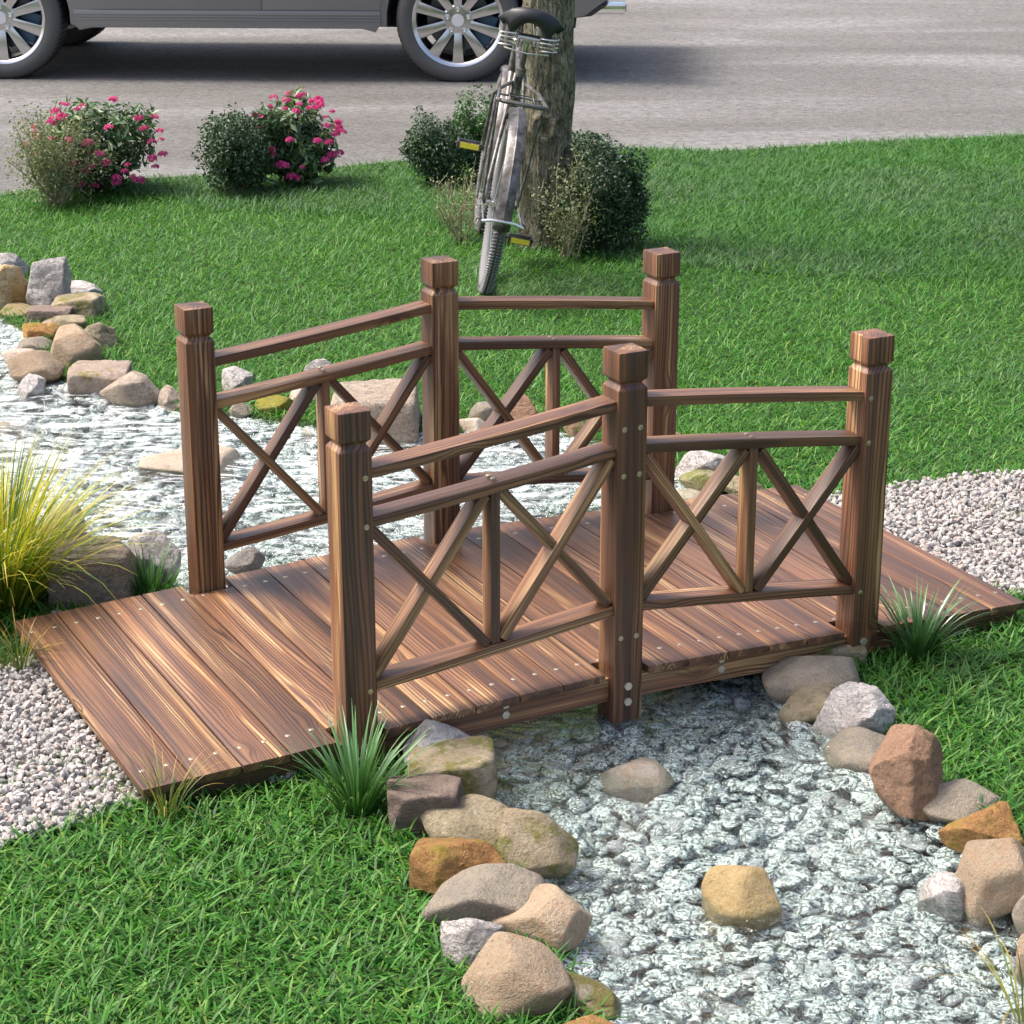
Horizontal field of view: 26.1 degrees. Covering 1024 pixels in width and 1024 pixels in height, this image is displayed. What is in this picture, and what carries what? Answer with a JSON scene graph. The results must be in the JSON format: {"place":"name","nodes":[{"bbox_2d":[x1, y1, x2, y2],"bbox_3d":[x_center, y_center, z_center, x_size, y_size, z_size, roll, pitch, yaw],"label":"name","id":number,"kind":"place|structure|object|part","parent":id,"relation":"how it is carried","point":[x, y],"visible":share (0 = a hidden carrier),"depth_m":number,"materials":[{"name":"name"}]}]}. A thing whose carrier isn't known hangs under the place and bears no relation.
{"place":"outdoors","nodes":[
{"label":"outdoors","id":0,"kind":"place"},
{"bbox_2d":[0,606,311,848],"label":"path gravel","id":1,"kind":"structure","parent":0,"point":[31,727],"depth_m":4.55,"materials":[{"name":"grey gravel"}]},
{"bbox_2d":[0,609,62,673],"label":"grass tuft","id":2,"kind":"object","parent":1,"relation":"on","point":[20,665],"visible":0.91,"depth_m":5.00,"materials":[{"name":"green plant"}]},
{"bbox_2d":[0,0,1023,195],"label":"road","id":3,"kind":"structure","parent":0,"point":[735,74],"depth_m":13.52,"materials":[{"name":"grey asphalt"}]},
{"bbox_2d":[0,0,625,81],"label":"parked car","id":4,"kind":"object","parent":3,"relation":"on","point":[48,28],"visible":0.95,"depth_m":13.27,"materials":[{"name":"metal"}]},
{"bbox_3d":[-2.015,-3.269,13.159,1.025,0.552,0.052,1,20,2],"label":"door","id":5,"kind":"part","parent":4,"relation":"part of","materials":[{"name":"grey paint"}]},
{"bbox_3d":[-1.046,-3.264,13.115,0.899,0.572,0.052,1,20,2],"label":"door","id":6,"kind":"part","parent":4,"relation":"part of","materials":[{"name":"grey paint"}]},
{"bbox_2d":[0,135,1023,1023],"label":"ground","id":7,"kind":"structure","parent":0,"point":[308,423],"depth_m":7.50,"materials":[{"name":"green plant"}]},
{"bbox_2d":[0,264,27,308],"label":"bank rock","id":8,"kind":"object","parent":7,"relation":"on","point":[13,285],"visible":0.84,"depth_m":8.14,"materials":[{"name":"yellow stone"}]},
{"bbox_2d":[0,253,28,277],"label":"bank rock","id":9,"kind":"object","parent":7,"relation":"on","point":[12,259],"visible":0.45,"depth_m":8.59,"materials":[{"name":"grey stone"}]},
{"bbox_2d":[0,303,30,317],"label":"bank rock","id":10,"kind":"object","parent":7,"relation":"on","point":[13,306],"visible":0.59,"depth_m":8.08,"materials":[{"name":"stone"}]},
{"bbox_2d":[0,483,79,601],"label":"grass tuft","id":11,"kind":"object","parent":7,"relation":"on","point":[11,539],"visible":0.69,"depth_m":5.24,"materials":[{"name":"green plant"}]},
{"bbox_2d":[22,322,59,340],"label":"bank rock","id":12,"kind":"object","parent":7,"relation":"on","point":[35,329],"visible":0.54,"depth_m":7.75,"materials":[{"name":"orange stone"}]},
{"bbox_2d":[26,256,70,304],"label":"bank rock","id":13,"kind":"object","parent":7,"relation":"on","point":[49,280],"visible":0.66,"depth_m":8.10,"materials":[{"name":"grey stone"}]},
{"bbox_2d":[26,305,73,322],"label":"bank rock","id":14,"kind":"object","parent":7,"relation":"on","point":[41,313],"visible":0.56,"depth_m":7.94,"materials":[{"name":"stone"}]},
{"bbox_2d":[0,101,120,207],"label":"pale shrub","id":15,"kind":"object","parent":7,"relation":"on","point":[46,162],"visible":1,"depth_m":9.79,"materials":[{"name":"green plant"}]},
{"bbox_2d":[42,314,86,328],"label":"bank rock","id":16,"kind":"object","parent":7,"relation":"on","point":[78,320],"visible":0.45,"depth_m":7.82,"materials":[{"name":"beige stone"}]},
{"bbox_2d":[50,323,101,366],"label":"bank rock","id":17,"kind":"object","parent":7,"relation":"on","point":[73,343],"visible":0.73,"depth_m":7.38,"materials":[{"name":"beige stone"}]},
{"bbox_2d":[51,292,105,320],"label":"bank rock","id":18,"kind":"object","parent":7,"relation":"on","point":[85,303],"visible":0.69,"depth_m":8.02,"materials":[{"name":"beige stone"}]},
{"bbox_2d":[71,280,102,293],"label":"bank rock","id":19,"kind":"object","parent":7,"relation":"on","point":[78,286],"visible":0.23,"depth_m":8.28,"materials":[{"name":"grey stone"}]},
{"bbox_2d":[0,417,184,612],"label":"grass tuft","id":20,"kind":"object","parent":7,"relation":"on","point":[16,591],"visible":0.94,"depth_m":5.38,"materials":[{"name":"yellow plant"}]},
{"bbox_2d":[48,535,138,610],"bbox_3d":[-1.028,0.170,5.439,0.205,0.181,0.183,0,20,0],"label":"bank rock","id":21,"kind":"object","parent":7,"relation":"on","point":[115,580],"visible":0.64,"depth_m":5.36,"materials":[{"name":"grey stone"}]},
{"bbox_2d":[23,96,167,194],"bbox_3d":[-1.902,-1.679,10.115,0.672,0.476,0.563,-10,22,-25],"label":"flowering shrub","id":22,"kind":"object","parent":7,"relation":"on","point":[120,128],"visible":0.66,"depth_m":10.03,"materials":[{"name":"green plant"}]},
{"bbox_2d":[67,360,131,397],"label":"bank rock","id":23,"kind":"object","parent":7,"relation":"on","point":[84,377],"visible":0.74,"depth_m":7.16,"materials":[{"name":"stone"}]},
{"bbox_2d":[84,322,117,350],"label":"bank rock","id":24,"kind":"object","parent":7,"relation":"on","point":[101,334],"visible":0.69,"depth_m":7.62,"materials":[{"name":"beige stone"}]},
{"bbox_2d":[99,371,159,409],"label":"bank rock","id":25,"kind":"object","parent":7,"relation":"on","point":[134,389],"visible":0.97,"depth_m":7.02,"materials":[{"name":"grey stone"}]},
{"bbox_2d":[82,732,229,823],"bbox_3d":[-0.679,0.517,4.341,0.288,0.183,0.270,8,21,22],"label":"grass tuft","id":26,"kind":"object","parent":7,"relation":"on","point":[162,807],"visible":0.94,"depth_m":4.33,"materials":[{"name":"green plant"}]},
{"bbox_2d":[130,534,187,595],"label":"grass tuft","id":27,"kind":"object","parent":7,"relation":"on","point":[145,581],"visible":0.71,"depth_m":5.45,"materials":[{"name":"green plant"}]},
{"bbox_2d":[158,384,178,406],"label":"bank rock","id":28,"kind":"object","parent":7,"relation":"on","point":[168,394],"visible":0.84,"depth_m":7.00,"materials":[{"name":"grey stone"}]},
{"bbox_2d":[162,401,179,410],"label":"bank rock","id":29,"kind":"object","parent":7,"relation":"on","point":[174,406],"visible":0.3,"depth_m":7.00,"materials":[{"name":"beige stone"}]},
{"bbox_2d":[222,366,253,390],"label":"bank rock","id":30,"kind":"object","parent":7,"relation":"on","point":[233,376],"visible":0.81,"depth_m":7.14,"materials":[{"name":"grey stone"}]},
{"bbox_2d":[191,102,287,196],"bbox_3d":[-1.261,-1.665,10.116,0.386,0.450,0.461,8,21,20],"label":"dark shrub","id":31,"kind":"object","parent":7,"relation":"on","point":[228,140],"visible":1,"depth_m":10.04,"materials":[{"name":"green plant"}]},
{"bbox_2d":[228,403,253,418],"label":"bank rock","id":32,"kind":"object","parent":7,"relation":"on","point":[239,411],"visible":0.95,"depth_m":6.92,"materials":[{"name":"grey stone"}]},
{"bbox_2d":[253,395,293,414],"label":"bank rock","id":33,"kind":"object","parent":7,"relation":"on","point":[272,402],"visible":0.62,"depth_m":6.92,"materials":[{"name":"yellow stone"}]},
{"bbox_2d":[251,86,346,185],"bbox_3d":[-1.012,-1.737,10.293,0.494,0.465,0.399,-10,22,-25],"label":"flowering shrub","id":34,"kind":"object","parent":7,"relation":"on","point":[304,153],"visible":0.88,"depth_m":10.21,"materials":[{"name":"green plant"}]},
{"bbox_2d":[289,388,315,400],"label":"bank rock","id":35,"kind":"object","parent":7,"relation":"on","point":[293,394],"visible":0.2,"depth_m":7.07,"materials":[{"name":"beige stone"}]},
{"bbox_2d":[304,358,331,370],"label":"bank rock","id":36,"kind":"object","parent":7,"relation":"on","point":[316,363],"visible":0.32,"depth_m":7.29,"materials":[{"name":"grey stone"}]},
{"bbox_2d":[0,319,685,591],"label":"stream pebbles","id":37,"kind":"object","parent":7,"relation":"on","point":[61,385],"visible":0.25,"depth_m":6.52,"materials":[{"name":"white gravel"}]},
{"bbox_2d":[0,420,24,434],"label":"stream rock","id":38,"kind":"object","parent":37,"relation":"on","point":[7,423],"visible":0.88,"depth_m":6.84,"materials":[{"name":"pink stone"}]},
{"bbox_2d":[17,336,52,350],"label":"bank rock","id":39,"kind":"object","parent":37,"relation":"on","point":[40,341],"visible":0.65,"depth_m":7.64,"materials":[{"name":"grey stone"}]},
{"bbox_2d":[138,445,239,481],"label":"stream rock","id":40,"kind":"object","parent":37,"relation":"on","point":[171,462],"visible":0.62,"depth_m":6.45,"materials":[{"name":"beige stone"}]},
{"bbox_2d":[301,427,314,440],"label":"bank rock","id":41,"kind":"object","parent":37,"relation":"on","point":[305,432],"visible":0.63,"depth_m":6.78,"materials":[{"name":"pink stone"}]},
{"bbox_2d":[266,697,443,818],"bbox_3d":[-0.297,0.494,4.335,0.379,0.231,0.348,6,20,16],"label":"grass tuft","id":42,"kind":"object","parent":7,"relation":"on","point":[355,790],"visible":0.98,"depth_m":4.36,"materials":[{"name":"green plant"}]},
{"bbox_2d":[330,378,420,452],"bbox_3d":[-0.413,-0.279,6.778,0.269,0.208,0.253,0,20,0],"label":"bank rock","id":43,"kind":"object","parent":7,"relation":"on","point":[373,396],"visible":0.46,"depth_m":6.67,"materials":[{"name":"grey stone"}]},
{"bbox_2d":[387,774,463,833],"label":"bank rock","id":44,"kind":"object","parent":7,"relation":"on","point":[408,805],"visible":0.73,"depth_m":4.29,"materials":[{"name":"stone"}]},
{"bbox_2d":[402,719,468,765],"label":"bank rock","id":45,"kind":"object","parent":7,"relation":"on","point":[437,732],"visible":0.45,"depth_m":4.54,"materials":[{"name":"grey stone"}]},
{"bbox_2d":[398,105,480,184],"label":"dark shrub","id":46,"kind":"object","parent":7,"relation":"on","point":[432,148],"visible":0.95,"depth_m":10.22,"materials":[{"name":"green plant"}]},
{"bbox_2d":[410,158,486,243],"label":"pale shrub","id":47,"kind":"object","parent":7,"relation":"on","point":[458,220],"visible":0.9,"depth_m":9.17,"materials":[{"name":"green plant"}]},
{"bbox_2d":[407,735,497,799],"bbox_3d":[-0.122,0.527,4.483,0.186,0.109,0.168,0,20,0],"label":"bank rock","id":48,"kind":"object","parent":7,"relation":"on","point":[470,761],"visible":0.64,"depth_m":4.43,"materials":[{"name":"beige stone"}]},
{"bbox_2d":[409,837,505,894],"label":"bank rock","id":49,"kind":"object","parent":7,"relation":"on","point":[435,863],"visible":0.78,"depth_m":4.05,"materials":[{"name":"orange stone"}]},
{"bbox_2d":[420,794,507,846],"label":"bank rock","id":50,"kind":"object","parent":7,"relation":"on","point":[474,816],"visible":0.64,"depth_m":4.25,"materials":[{"name":"beige stone"}]},
{"bbox_2d":[440,918,503,967],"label":"bank rock","id":51,"kind":"object","parent":7,"relation":"on","point":[461,939],"visible":0.74,"depth_m":3.83,"materials":[{"name":"grey stone"}]},
{"bbox_2d":[459,418,484,431],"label":"stream rock","id":52,"kind":"object","parent":7,"relation":"on","point":[470,424],"visible":0.55,"depth_m":6.76,"materials":[{"name":"beige stone"}]},
{"bbox_2d":[449,83,495,178],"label":"dark shrub","id":53,"kind":"object","parent":7,"relation":"on","point":[476,128],"visible":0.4,"depth_m":10.40,"materials":[{"name":"green plant"}]},
{"bbox_2d":[468,401,492,420],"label":"bank rock","id":54,"kind":"object","parent":7,"relation":"on","point":[482,410],"visible":0.38,"depth_m":6.78,"materials":[{"name":"grey stone"}]},
{"bbox_2d":[422,863,544,924],"bbox_3d":[-0.046,0.697,4.000,0.229,0.105,0.166,0,20,0],"label":"bank rock","id":55,"kind":"object","parent":7,"relation":"on","point":[489,892],"visible":0.69,"depth_m":3.95,"materials":[{"name":"grey stone"}]},
{"bbox_2d":[455,4,564,293],"bbox_3d":[-0.018,-1.538,8.713,0.576,1.133,1.816,10,19,-5],"label":"bicycle","id":56,"kind":"object","parent":7,"relation":"on","point":[500,145],"visible":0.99,"depth_m":8.26,"materials":[{"name":"grey metal"}]},
{"bbox_2d":[0,574,1023,1023],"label":"grass","id":57,"kind":"structure","parent":7,"relation":"on","point":[64,984],"depth_m":4.03,"materials":[{"name":"green plant"}]},
{"bbox_2d":[0,129,1023,347],"bbox_3d":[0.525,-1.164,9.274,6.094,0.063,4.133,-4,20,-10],"label":"grass","id":58,"kind":"structure","parent":7,"relation":"on","point":[153,206],"depth_m":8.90,"materials":[{"name":"green plant"}]},
{"bbox_2d":[461,931,572,1020],"bbox_3d":[0.008,0.784,3.737,0.188,0.134,0.179,0,20,0],"label":"bank rock","id":59,"kind":"object","parent":7,"relation":"on","point":[513,973],"visible":0.95,"depth_m":3.68,"materials":[{"name":"beige stone"}]},
{"bbox_2d":[13,247,1023,812],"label":"garden bridge","id":60,"kind":"structure","parent":7,"relation":"on","point":[645,579],"depth_m":4.92,"materials":[{"name":"brown wood"}]},
{"bbox_2d":[510,394,537,419],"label":"bank rock","id":61,"kind":"object","parent":7,"relation":"on","point":[523,407],"visible":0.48,"depth_m":6.76,"materials":[{"name":"red stone"}]},
{"bbox_2d":[515,0,575,251],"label":"tree","id":62,"kind":"object","parent":7,"relation":"on","point":[551,79],"visible":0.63,"depth_m":8.95,"materials":[{"name":"brown plant"}]},
{"bbox_2d":[519,139,613,260],"bbox_3d":[0.194,-1.241,8.864,0.409,0.485,0.355,-10,22,-25],"label":"pale shrub","id":63,"kind":"object","parent":7,"relation":"on","point":[571,232],"visible":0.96,"depth_m":8.86,"materials":[{"name":"green plant"}]},
{"bbox_2d":[563,421,583,435],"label":"bank rock","id":64,"kind":"object","parent":7,"relation":"on","point":[569,428],"visible":0.56,"depth_m":6.74,"materials":[{"name":"red stone"}]},
{"bbox_2d":[564,1014,614,1023],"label":"bank rock","id":65,"kind":"object","parent":7,"relation":"on","point":[591,1019],"visible":1,"depth_m":3.63,"materials":[{"name":"orange stone"}]},
{"bbox_2d":[561,971,621,1019],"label":"bank rock","id":66,"kind":"object","parent":7,"relation":"on","point":[585,986],"visible":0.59,"depth_m":3.72,"materials":[{"name":"stone"}]},
{"bbox_2d":[571,129,620,186],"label":"dark shrub","id":67,"kind":"object","parent":7,"relation":"on","point":[587,138],"visible":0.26,"depth_m":9.98,"materials":[{"name":"green plant"}]},
{"bbox_2d":[552,140,652,252],"bbox_3d":[0.371,-1.279,8.987,0.446,0.476,0.322,-10,22,-25],"label":"dark shrub","id":68,"kind":"object","parent":7,"relation":"on","point":[621,198],"visible":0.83,"depth_m":8.93,"materials":[{"name":"green plant"}]},
{"bbox_2d":[675,450,724,477],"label":"bank rock","id":69,"kind":"object","parent":7,"relation":"on","point":[690,461],"visible":0.5,"depth_m":6.29,"materials":[{"name":"grey stone"}]},
{"bbox_2d":[724,475,762,493],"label":"bank rock","id":70,"kind":"object","parent":7,"relation":"on","point":[730,488],"visible":0.33,"depth_m":6.19,"materials":[{"name":"beige stone"}]},
{"bbox_2d":[470,669,1023,1023],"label":"stream pebbles","id":71,"kind":"object","parent":7,"relation":"on","point":[586,954],"visible":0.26,"depth_m":4.24,"materials":[{"name":"grey gravel"}]},
{"bbox_2d":[497,808,578,879],"bbox_3d":[0.048,0.627,4.189,0.157,0.142,0.153,0,20,0],"label":"bank rock","id":72,"kind":"object","parent":71,"relation":"on","point":[544,846],"visible":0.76,"depth_m":4.14,"materials":[{"name":"beige stone"}]},
{"bbox_2d":[491,883,592,952],"bbox_3d":[0.052,0.729,3.953,0.178,0.137,0.148,11,23,29],"label":"bank rock","id":73,"kind":"object","parent":71,"relation":"on","point":[554,916],"visible":0.77,"depth_m":3.88,"materials":[{"name":"beige stone"}]},
{"bbox_2d":[601,757,673,803],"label":"stream rock","id":74,"kind":"object","parent":71,"relation":"on","point":[642,771],"visible":0.95,"depth_m":4.54,"materials":[{"name":"grey stone"}]},
{"bbox_2d":[701,865,781,933],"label":"bank rock","id":75,"kind":"object","parent":71,"relation":"on","point":[746,894],"visible":0.9,"depth_m":4.03,"materials":[{"name":"stone"}]},
{"bbox_2d":[762,655,860,703],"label":"bank rock","id":76,"kind":"object","parent":71,"relation":"on","point":[784,679],"visible":0.68,"depth_m":4.91,"materials":[{"name":"grey stone"}]},
{"bbox_2d":[917,871,965,921],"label":"bank rock","id":77,"kind":"object","parent":71,"relation":"on","point":[944,890],"visible":0.69,"depth_m":4.05,"materials":[{"name":"grey stone"}]},
{"bbox_2d":[923,779,1001,823],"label":"bank rock","id":78,"kind":"object","parent":71,"relation":"on","point":[953,800],"visible":0.56,"depth_m":4.37,"materials":[{"name":"grey stone"}]},
{"bbox_2d":[777,684,837,723],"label":"bank rock","id":79,"kind":"object","parent":7,"relation":"on","point":[804,704],"visible":0.62,"depth_m":4.81,"materials":[{"name":"beige stone"}]},
{"bbox_2d":[818,644,866,665],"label":"bank rock","id":80,"kind":"object","parent":7,"relation":"on","point":[846,650],"visible":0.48,"depth_m":5.05,"materials":[{"name":"beige stone"}]},
{"bbox_2d":[812,681,895,738],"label":"bank rock","id":81,"kind":"object","parent":7,"relation":"on","point":[848,704],"visible":0.81,"depth_m":4.71,"materials":[{"name":"grey stone"}]},
{"bbox_2d":[823,726,884,772],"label":"bank rock","id":82,"kind":"object","parent":7,"relation":"on","point":[855,749],"visible":0.61,"depth_m":4.62,"materials":[{"name":"grey stone"}]},
{"bbox_2d":[868,724,942,821],"bbox_3d":[0.786,0.528,4.413,0.152,0.208,0.156,0,20,0],"label":"bank rock","id":83,"kind":"object","parent":7,"relation":"on","point":[905,768],"visible":0.94,"depth_m":4.37,"materials":[{"name":"red stone"}]},
{"bbox_2d":[847,575,988,662],"bbox_3d":[0.929,0.242,5.074,0.363,0.212,0.318,-10,22,-25],"label":"grass tuft","id":84,"kind":"object","parent":7,"relation":"on","point":[919,638],"visible":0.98,"depth_m":5.08,"materials":[{"name":"green plant"}]},
{"bbox_2d":[918,904,1023,1023],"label":"grass tuft","id":85,"kind":"object","parent":7,"relation":"on","point":[1012,1009],"visible":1,"depth_m":3.69,"materials":[{"name":"plant"}]},
{"bbox_2d":[938,801,1023,852],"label":"bank rock","id":86,"kind":"object","parent":7,"relation":"on","point":[995,821],"visible":0.68,"depth_m":4.22,"materials":[{"name":"orange stone"}]},
{"bbox_2d":[0,322,1023,1023],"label":"stream water","id":87,"kind":"structure","parent":0,"point":[564,774],"depth_m":4.40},
{"bbox_2d":[1,348,33,365],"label":"bank rock","id":88,"kind":"object","parent":87,"relation":"on","point":[6,355],"visible":0.27,"depth_m":7.52,"materials":[{"name":"beige stone"}]},
{"bbox_2d":[17,373,45,403],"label":"bank rock","id":89,"kind":"object","parent":87,"relation":"on","point":[31,385],"visible":0.94,"depth_m":7.15,"materials":[{"name":"grey stone"}]},
{"bbox_2d":[7,350,64,382],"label":"bank rock","id":90,"kind":"object","parent":87,"relation":"on","point":[47,366],"visible":0.81,"depth_m":7.26,"materials":[{"name":"beige stone"}]},
{"bbox_2d":[43,500,85,544],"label":"bank rock","id":91,"kind":"object","parent":87,"relation":"on","point":[80,523],"visible":0.14,"depth_m":5.82,"materials":[{"name":"brown stone"}]},
{"bbox_2d":[128,529,181,588],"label":"bank rock","id":92,"kind":"object","parent":87,"relation":"on","point":[154,536],"visible":0.62,"depth_m":5.54,"materials":[{"name":"grey stone"}]},
{"bbox_2d":[225,546,264,573],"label":"bank rock","id":93,"kind":"object","parent":87,"relation":"on","point":[247,559],"visible":0.84,"depth_m":5.62,"materials":[{"name":"grey stone"}]},
{"bbox_2d":[677,488,699,499],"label":"stream rock","id":94,"kind":"object","parent":87,"relation":"on","point":[687,493],"visible":0.27,"depth_m":6.14,"materials":[{"name":"beige stone"}]},
{"bbox_2d":[679,470,724,491],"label":"bank rock","id":95,"kind":"object","parent":87,"relation":"on","point":[696,479],"visible":0.46,"depth_m":6.21,"materials":[{"name":"green stone"}]},
{"bbox_2d":[956,837,1023,926],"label":"bank rock","id":96,"kind":"object","parent":87,"relation":"on","point":[990,873],"visible":0.94,"depth_m":4.00,"materials":[{"name":"beige stone"}]},
{"bbox_2d":[1012,895,1023,935],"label":"bank rock","id":97,"kind":"object","parent":87,"relation":"in","point":[1018,914],"visible":0.96,"depth_m":3.97,"materials":[{"name":"grey stone"}]},
{"bbox_2d":[1015,933,1023,985],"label":"bank rock","id":98,"kind":"object","parent":87,"relation":"on","point":[1020,947],"visible":0.78,"depth_m":3.82,"materials":[{"name":"beige stone"}]},
{"bbox_2d":[827,465,1023,596],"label":"path gravel","id":99,"kind":"structure","parent":0,"point":[922,515],"depth_m":5.93,"materials":[{"name":"grey gravel"}]}
]}

